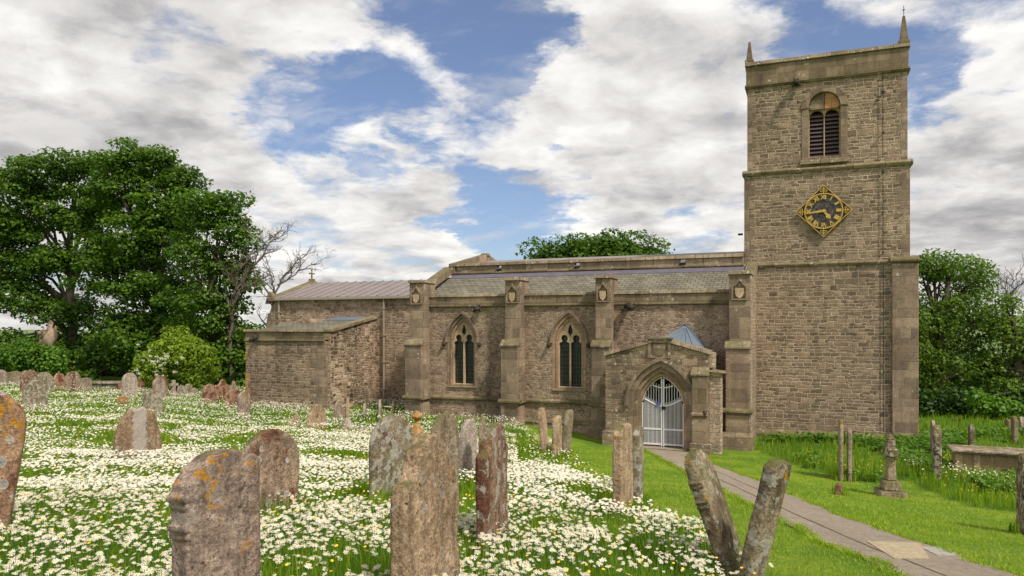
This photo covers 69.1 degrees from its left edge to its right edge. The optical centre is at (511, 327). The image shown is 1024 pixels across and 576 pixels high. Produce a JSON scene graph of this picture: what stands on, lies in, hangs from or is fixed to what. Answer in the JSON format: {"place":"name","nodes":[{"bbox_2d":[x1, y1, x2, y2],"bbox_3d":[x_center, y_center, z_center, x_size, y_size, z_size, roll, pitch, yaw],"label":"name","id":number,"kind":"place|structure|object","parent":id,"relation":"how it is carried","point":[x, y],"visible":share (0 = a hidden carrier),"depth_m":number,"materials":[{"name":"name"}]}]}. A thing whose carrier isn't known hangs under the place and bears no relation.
{"place":"outdoors","nodes":[
{"label":"outdoors","id":0,"kind":"place"},
{"bbox_2d":[0,316,1023,575],"bbox_3d":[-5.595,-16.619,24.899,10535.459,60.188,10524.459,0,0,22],"label":"ground","id":1,"kind":"structure","parent":0,"point":[584,442],"depth_m":17.94,"materials":[{"name":"green plant"}]},
{"bbox_2d":[0,370,6,385],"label":"gravestone","id":2,"kind":"object","parent":1,"relation":"on","point":[3,376],"visible":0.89,"depth_m":40.07,"materials":[{"name":"grey stone"}]},
{"bbox_2d":[0,391,26,534],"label":"gravestone","id":3,"kind":"object","parent":1,"relation":"on","point":[13,425],"visible":0.84,"depth_m":6.69,"materials":[{"name":"orange stone"}]},
{"bbox_2d":[7,371,21,384],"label":"gravestone","id":4,"kind":"object","parent":1,"relation":"on","point":[12,376],"visible":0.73,"depth_m":40.90,"materials":[{"name":"stone"}]},
{"bbox_2d":[20,370,37,394],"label":"gravestone","id":5,"kind":"object","parent":1,"relation":"on","point":[26,376],"visible":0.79,"depth_m":31.84,"materials":[{"name":"red stone"}]},
{"bbox_2d":[22,380,47,412],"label":"gravestone","id":6,"kind":"object","parent":1,"relation":"on","point":[35,392],"visible":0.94,"depth_m":25.57,"materials":[{"name":"stone"}]},
{"bbox_2d":[0,334,71,375],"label":"shrub","id":7,"kind":"object","parent":1,"relation":"on","point":[27,356],"visible":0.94,"depth_m":43.58,"materials":[{"name":"green plant"}]},
{"bbox_2d":[38,372,53,394],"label":"gravestone","id":8,"kind":"object","parent":1,"relation":"on","point":[46,379],"visible":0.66,"depth_m":35.11,"materials":[{"name":"stone"}]},
{"bbox_2d":[36,320,57,371],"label":"gravestone","id":9,"kind":"object","parent":1,"relation":"on","point":[49,335],"visible":0.38,"depth_m":44.91,"materials":[{"name":"beige stone"}]},
{"bbox_2d":[54,373,64,389],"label":"gravestone","id":10,"kind":"object","parent":1,"relation":"on","point":[59,379],"visible":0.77,"depth_m":37.96,"materials":[{"name":"red stone"}]},
{"bbox_2d":[0,145,124,376],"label":"tree","id":11,"kind":"object","parent":1,"relation":"on","point":[31,228],"visible":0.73,"depth_m":51.23,"materials":[{"name":"green plant"}]},
{"bbox_2d":[65,371,80,392],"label":"gravestone","id":12,"kind":"object","parent":1,"relation":"on","point":[72,379],"visible":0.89,"depth_m":36.92,"materials":[{"name":"stone"}]},
{"bbox_2d":[81,378,91,391],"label":"gravestone","id":13,"kind":"object","parent":1,"relation":"on","point":[86,382],"visible":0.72,"depth_m":37.99,"materials":[{"name":"grey stone"}]},
{"bbox_2d":[92,381,121,391],"bbox_3d":[-21.849,3.284,40.000,1.840,0.820,0.900,0,0,2],"label":"table tomb","id":14,"kind":"object","parent":1,"relation":"on","point":[104,384],"visible":0.38,"depth_m":39.64,"materials":[{"name":"stone"}]},
{"bbox_2d":[116,396,127,406],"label":"gravestone","id":15,"kind":"object","parent":1,"relation":"on","point":[122,398],"visible":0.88,"depth_m":30.71,"materials":[{"name":"orange stone"}]},
{"bbox_2d":[122,373,136,398],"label":"gravestone","id":16,"kind":"object","parent":1,"relation":"on","point":[129,382],"visible":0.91,"depth_m":34.28,"materials":[{"name":"grey stone"}]},
{"bbox_2d":[57,137,213,380],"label":"tree","id":17,"kind":"object","parent":1,"relation":"on","point":[150,226],"visible":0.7,"depth_m":48.94,"materials":[{"name":"green plant"}]},
{"bbox_2d":[112,406,161,464],"bbox_3d":[-7.549,2.374,15.006,0.154,1.579,1.058,0,0,28],"label":"gravestone","id":18,"kind":"object","parent":1,"relation":"on","point":[137,429],"visible":0.5,"depth_m":14.93,"materials":[{"name":"stone"}]},
{"bbox_2d":[137,379,144,391],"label":"gravestone","id":19,"kind":"object","parent":1,"relation":"on","point":[141,383],"visible":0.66,"depth_m":39.97,"materials":[{"name":"red stone"}]},
{"bbox_2d":[53,313,245,376],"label":"tree","id":20,"kind":"object","parent":1,"relation":"on","point":[92,332],"visible":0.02,"depth_m":57.04,"materials":[{"name":"green plant"}]},
{"bbox_2d":[142,390,162,416],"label":"gravestone","id":21,"kind":"object","parent":1,"relation":"on","point":[152,399],"visible":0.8,"depth_m":28.05,"materials":[{"name":"stone"}]},
{"bbox_2d":[152,378,165,401],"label":"gravestone","id":22,"kind":"object","parent":1,"relation":"on","point":[158,384],"visible":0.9,"depth_m":34.47,"materials":[{"name":"grey stone"}]},
{"bbox_2d":[152,375,167,393],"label":"gravestone","id":23,"kind":"object","parent":1,"relation":"on","point":[163,377],"visible":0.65,"depth_m":38.20,"materials":[{"name":"red stone"}]},
{"bbox_2d":[169,380,177,398],"bbox_3d":[-17.056,3.191,37.500,0.392,1.120,0.540,0,0,22],"label":"stone cross","id":24,"kind":"object","parent":1,"relation":"on","point":[173,384],"visible":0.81,"depth_m":37.42,"materials":[{"name":"beige stone"}]},
{"bbox_2d":[128,325,224,392],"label":"shrub","id":25,"kind":"object","parent":1,"relation":"on","point":[186,360],"visible":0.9,"depth_m":40.59,"materials":[{"name":"green plant"}]},
{"bbox_2d":[177,384,191,398],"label":"gravestone","id":26,"kind":"object","parent":1,"relation":"on","point":[186,389],"visible":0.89,"depth_m":37.92,"materials":[{"name":"stone"}]},
{"bbox_2d":[191,388,197,396],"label":"gravestone","id":27,"kind":"object","parent":1,"relation":"on","point":[194,390],"visible":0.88,"depth_m":38.44,"materials":[{"name":"grey stone"}]},
{"bbox_2d":[150,185,268,385],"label":"tree","id":28,"kind":"object","parent":1,"relation":"on","point":[213,322],"visible":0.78,"depth_m":46.37,"materials":[{"name":"green plant"}]},
{"bbox_2d":[202,384,216,403],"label":"gravestone","id":29,"kind":"object","parent":1,"relation":"on","point":[209,392],"visible":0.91,"depth_m":35.97,"materials":[{"name":"red stone"}]},
{"bbox_2d":[167,449,259,575],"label":"gravestone","id":30,"kind":"object","parent":1,"relation":"on","point":[213,500],"visible":1,"depth_m":4.26,"materials":[{"name":"grey stone"}]},
{"bbox_2d":[215,379,228,402],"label":"gravestone","id":31,"kind":"object","parent":1,"relation":"on","point":[222,387],"visible":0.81,"depth_m":37.33,"materials":[{"name":"red stone"}]},
{"bbox_2d":[225,390,240,407],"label":"gravestone","id":32,"kind":"object","parent":1,"relation":"on","point":[231,396],"visible":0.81,"depth_m":34.66,"materials":[{"name":"red stone"}]},
{"bbox_2d":[229,381,237,389],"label":"gravestone","id":33,"kind":"object","parent":1,"relation":"on","point":[233,386],"visible":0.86,"depth_m":35.93,"materials":[{"name":"grey stone"}]},
{"bbox_2d":[237,391,250,419],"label":"gravestone","id":34,"kind":"object","parent":1,"relation":"on","point":[244,402],"visible":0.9,"depth_m":30.11,"materials":[{"name":"grey stone"}]},
{"bbox_2d":[197,203,298,382],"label":"bare tree","id":35,"kind":"object","parent":1,"relation":"on","point":[235,294],"visible":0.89,"depth_m":46.09,"materials":[{"name":"grey wood"}]},
{"bbox_2d":[243,429,299,512],"bbox_3d":[-2.890,1.917,8.859,0.134,1.436,0.863,0,-3,30],"label":"gravestone","id":36,"kind":"object","parent":1,"relation":"on","point":[276,451],"visible":0.57,"depth_m":8.88,"materials":[{"name":"stone"}]},
{"bbox_2d":[286,413,300,426],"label":"gravestone","id":37,"kind":"object","parent":1,"relation":"on","point":[296,417],"visible":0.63,"depth_m":28.06,"materials":[{"name":"beige stone"}]},
{"bbox_2d":[254,244,334,322],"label":"bare tree","id":38,"kind":"object","parent":1,"relation":"on","point":[300,259],"visible":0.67,"depth_m":49.98,"materials":[{"name":"brown wood"}]},
{"bbox_2d":[306,404,325,431],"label":"gravestone","id":39,"kind":"object","parent":1,"relation":"on","point":[316,414],"visible":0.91,"depth_m":27.18,"materials":[{"name":"beige stone"}]},
{"bbox_2d":[334,400,344,420],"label":"gravestone","id":40,"kind":"object","parent":1,"relation":"on","point":[338,410],"visible":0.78,"depth_m":30.91,"materials":[{"name":"grey stone"}]},
{"bbox_2d":[341,397,353,431],"bbox_3d":[-6.080,3.306,27.448,0.511,1.520,0.394,0,0,-39],"label":"stone cross","id":41,"kind":"object","parent":1,"relation":"on","point":[347,419],"visible":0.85,"depth_m":27.39,"materials":[{"name":"beige stone"}]},
{"bbox_2d":[335,426,374,433],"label":"grave kerb","id":42,"kind":"structure","parent":1,"relation":"on","point":[357,428],"depth_m":27.31,"materials":[{"name":"grey stone"}]},
{"bbox_2d":[363,402,366,419],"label":"gravestone","id":43,"kind":"object","parent":1,"relation":"on","point":[364,408],"visible":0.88,"depth_m":31.63,"materials":[{"name":"grey stone"}]},
{"bbox_2d":[378,399,381,420],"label":"gravestone","id":44,"kind":"object","parent":1,"relation":"on","point":[380,407],"visible":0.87,"depth_m":31.54,"materials":[{"name":"grey stone"}]},
{"bbox_2d":[369,414,412,498],"bbox_3d":[-1.695,2.016,10.504,0.118,1.606,0.884,0,0,32],"label":"gravestone","id":45,"kind":"object","parent":1,"relation":"on","point":[391,436],"visible":0.58,"depth_m":10.36,"materials":[{"name":"stone"}]},
{"bbox_2d":[411,411,423,435],"bbox_3d":[-1.523,2.064,11.900,0.340,1.489,0.340,0,0,-7],"label":"urn monument","id":46,"kind":"object","parent":1,"relation":"on","point":[416,427],"visible":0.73,"depth_m":11.84,"materials":[{"name":"orange stone"}]},
{"bbox_2d":[390,433,459,575],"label":"gravestone","id":47,"kind":"object","parent":1,"relation":"on","point":[424,501],"visible":1,"depth_m":4.87,"materials":[{"name":"beige stone"}]},
{"bbox_2d":[430,413,459,517],"bbox_3d":[-0.740,1.772,8.199,0.116,1.665,0.562,0,0,22],"label":"gravestone","id":48,"kind":"object","parent":1,"relation":"on","point":[445,427],"visible":0.23,"depth_m":8.22,"materials":[{"name":"stone"}]},
{"bbox_2d":[459,419,476,484],"bbox_3d":[-0.776,2.347,13.046,0.114,1.499,0.504,0,-3,27],"label":"gravestone","id":49,"kind":"object","parent":1,"relation":"on","point":[468,444],"visible":0.59,"depth_m":12.96,"materials":[{"name":"grey stone"}]},
{"bbox_2d":[478,416,485,450],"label":"gravestone","id":50,"kind":"object","parent":1,"relation":"on","point":[482,425],"visible":0.25,"depth_m":12.47,"materials":[{"name":"stone"}]},
{"bbox_2d":[475,423,507,553],"bbox_3d":[-0.181,1.708,6.987,0.124,1.613,0.816,0,0,14],"label":"gravestone","id":51,"kind":"object","parent":1,"relation":"on","point":[491,483],"visible":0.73,"depth_m":6.80,"materials":[{"name":"red stone"}]},
{"bbox_2d":[0,380,1009,575],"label":"daisies","id":52,"kind":"object","parent":1,"relation":"on","point":[557,570],"visible":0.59,"depth_m":7.68,"materials":[{"name":"white plant"}]},
{"bbox_2d":[0,380,1023,575],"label":"meadow grass","id":53,"kind":"structure","parent":1,"relation":"on","point":[469,486],"depth_m":11.54,"materials":[{"name":"white plant"}]},
{"bbox_2d":[17,407,1021,575],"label":"buttercups","id":54,"kind":"object","parent":1,"relation":"on","point":[332,560],"visible":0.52,"depth_m":8.71,"materials":[{"name":"yellow plant"}]},
{"bbox_2d":[537,407,548,452],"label":"gravestone","id":55,"kind":"object","parent":1,"relation":"on","point":[542,426],"visible":0.72,"depth_m":21.68,"materials":[{"name":"beige stone"}]},
{"bbox_2d":[551,415,561,455],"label":"gravestone","id":56,"kind":"object","parent":1,"relation":"on","point":[556,421],"visible":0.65,"depth_m":20.19,"materials":[{"name":"beige stone"}]},
{"bbox_2d":[562,409,573,453],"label":"gravestone","id":57,"kind":"object","parent":1,"relation":"on","point":[567,428],"visible":0.71,"depth_m":21.18,"materials":[{"name":"stone"}]},
{"bbox_2d":[243,6,919,454],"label":"church","id":58,"kind":"structure","parent":1,"relation":"on","point":[799,314],"depth_m":30.85,"materials":[{"name":"stone"}]},
{"bbox_2d":[442,311,480,387],"bbox_3d":[-2.181,0.950,33.205,1.911,3.420,0.540,0,0,22],"label":"window","id":59,"kind":"structure","parent":58,"relation":"in","point":[464,337],"depth_m":33.34,"materials":[{"name":"stone"}]},
{"bbox_2d":[547,310,589,391],"bbox_3d":[2.429,0.950,31.346,1.911,3.420,0.540,0,0,22],"label":"window","id":60,"kind":"structure","parent":58,"relation":"in","point":[571,339],"depth_m":31.47,"materials":[{"name":"stone"}]},
{"bbox_2d":[800,85,848,164],"bbox_3d":[12.911,-8.355,30.764,1.840,3.210,0.760,0,0,22],"label":"belfry window","id":61,"kind":"structure","parent":58,"relation":"in","point":[824,109],"depth_m":30.78,"materials":[{"name":"stone"}]},
{"bbox_2d":[515,228,675,258],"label":"tree","id":62,"kind":"object","parent":1,"relation":"on","point":[599,246],"visible":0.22,"depth_m":60.89,"materials":[{"name":"green plant"}]},
{"bbox_2d":[612,422,632,518],"bbox_3d":[1.490,2.087,9.969,0.145,1.642,0.630,0,0,24],"label":"gravestone","id":63,"kind":"object","parent":1,"relation":"on","point":[622,464],"visible":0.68,"depth_m":9.74,"materials":[{"name":"beige stone"}]},
{"bbox_2d":[633,425,643,504],"bbox_3d":[1.922,2.284,11.319,0.116,1.595,0.557,0,0,18],"label":"gravestone","id":64,"kind":"object","parent":1,"relation":"on","point":[638,460],"visible":0.67,"depth_m":11.08,"materials":[{"name":"stone"}]},
{"bbox_2d":[684,448,742,575],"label":"gravestone","id":65,"kind":"object","parent":1,"relation":"on","point":[704,484],"visible":0.9,"depth_m":6.54,"materials":[{"name":"stone"}]},
{"bbox_2d":[737,459,791,575],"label":"gravestone","id":66,"kind":"object","parent":1,"relation":"on","point":[764,518],"visible":1,"depth_m":6.17,"materials":[{"name":"stone"}]},
{"bbox_2d":[570,446,1023,575],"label":"lawn grass","id":67,"kind":"structure","parent":1,"relation":"on","point":[737,498],"depth_m":12.59,"materials":[{"name":"green plant"}]},
{"bbox_2d":[835,483,842,494],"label":"gravestone","id":68,"kind":"object","parent":1,"relation":"on","point":[838,488],"visible":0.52,"depth_m":18.72,"materials":[{"name":"red stone"}]},
{"bbox_2d":[838,419,843,480],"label":"gravestone","id":69,"kind":"object","parent":1,"relation":"on","point":[840,447],"visible":0.81,"depth_m":21.76,"materials":[{"name":"stone"}]},
{"bbox_2d":[847,429,851,481],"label":"gravestone","id":70,"kind":"object","parent":1,"relation":"on","point":[849,452],"visible":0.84,"depth_m":21.78,"materials":[{"name":"grey stone"}]},
{"bbox_2d":[874,434,907,498],"bbox_3d":[9.908,3.689,19.481,0.660,1.820,0.660,0,0,12],"label":"stone cross","id":71,"kind":"object","parent":1,"relation":"on","point":[890,484],"visible":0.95,"depth_m":19.35,"materials":[{"name":"beige stone"}]},
{"bbox_2d":[760,425,1023,495],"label":"weeds","id":72,"kind":"object","parent":1,"relation":"on","point":[916,446],"visible":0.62,"depth_m":27.15,"materials":[{"name":"green plant"}]},
{"bbox_2d":[930,420,934,451],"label":"gravestone","id":73,"kind":"object","parent":1,"relation":"on","point":[932,422],"visible":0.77,"depth_m":25.95,"materials":[{"name":"grey stone"}]},
{"bbox_2d":[932,425,941,480],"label":"gravestone","id":74,"kind":"object","parent":1,"relation":"on","point":[936,451],"visible":0.75,"depth_m":21.73,"materials":[{"name":"black stone"}]},
{"bbox_2d":[912,248,1012,410],"bbox_3d":[22.591,0.327,37.884,6.303,8.917,3.727,0,0,-2],"label":"tree","id":75,"kind":"object","parent":1,"relation":"on","point":[944,318],"visible":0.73,"depth_m":37.58,"materials":[{"name":"green plant"}]},
{"bbox_2d":[921,349,1013,393],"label":"tree","id":76,"kind":"object","parent":1,"relation":"on","point":[964,355],"visible":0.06,"depth_m":45.03,"materials":[{"name":"green plant"}]},
{"bbox_2d":[919,383,1023,417],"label":"shrub","id":77,"kind":"object","parent":1,"relation":"on","point":[938,401],"visible":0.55,"depth_m":35.73,"materials":[{"name":"green plant"}]},
{"bbox_2d":[968,424,974,444],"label":"gravestone","id":78,"kind":"object","parent":1,"relation":"on","point":[971,434],"visible":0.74,"depth_m":26.24,"materials":[{"name":"black stone"}]},
{"bbox_2d":[946,444,1023,474],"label":"chest tomb","id":79,"kind":"object","parent":1,"relation":"on","point":[996,458],"visible":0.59,"depth_m":22.68,"materials":[{"name":"beige stone"}]},
{"bbox_2d":[960,292,1023,400],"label":"tree","id":80,"kind":"object","parent":1,"relation":"on","point":[1013,377],"visible":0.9,"depth_m":36.66,"materials":[{"name":"green plant"}]},
{"bbox_2d":[964,386,1023,419],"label":"shrub","id":81,"kind":"object","parent":1,"relation":"on","point":[987,406],"visible":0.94,"depth_m":34.31,"materials":[{"name":"green plant"}]},
{"bbox_2d":[1004,419,1010,430],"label":"gravestone","id":82,"kind":"object","parent":1,"relation":"on","point":[1007,422],"visible":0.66,"depth_m":30.85,"materials":[{"name":"stone"}]},
{"bbox_2d":[994,253,1023,392],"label":"bare tree","id":83,"kind":"object","parent":1,"relation":"on","point":[1005,288],"visible":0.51,"depth_m":38.18,"materials":[{"name":"grey wood"}]},
{"bbox_2d":[1011,416,1017,443],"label":"gravestone","id":84,"kind":"object","parent":1,"relation":"on","point":[1014,428],"visible":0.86,"depth_m":27.77,"materials":[{"name":"stone"}]},
{"bbox_2d":[1016,453,1023,534],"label":"gravestone","id":85,"kind":"object","parent":1,"relation":"on","point":[1020,490],"visible":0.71,"depth_m":13.16,"materials":[{"name":"black stone"}]},
{"bbox_2d":[1019,417,1023,434],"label":"gravestone","id":86,"kind":"object","parent":1,"relation":"on","point":[1021,422],"visible":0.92,"depth_m":29.82,"materials":[{"name":"grey stone"}]},
{"bbox_2d":[0,0,1023,329],"label":"sky","id":87,"kind":"structure","parent":0,"point":[405,139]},
{"bbox_2d":[647,449,1021,575],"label":"path","id":88,"kind":"structure","parent":0,"point":[944,565],"depth_m":10.70,"materials":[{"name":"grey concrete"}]},
{"bbox_2d":[866,541,929,558],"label":"path slab","id":89,"kind":"structure","parent":88,"relation":"on","point":[904,550],"depth_m":9.47,"materials":[{"name":"stone"}]},
{"bbox_2d":[923,547,960,555],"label":"path slab","id":90,"kind":"structure","parent":88,"relation":"on","point":[938,551],"depth_m":9.59,"materials":[{"name":"grey stone"}]}
]}

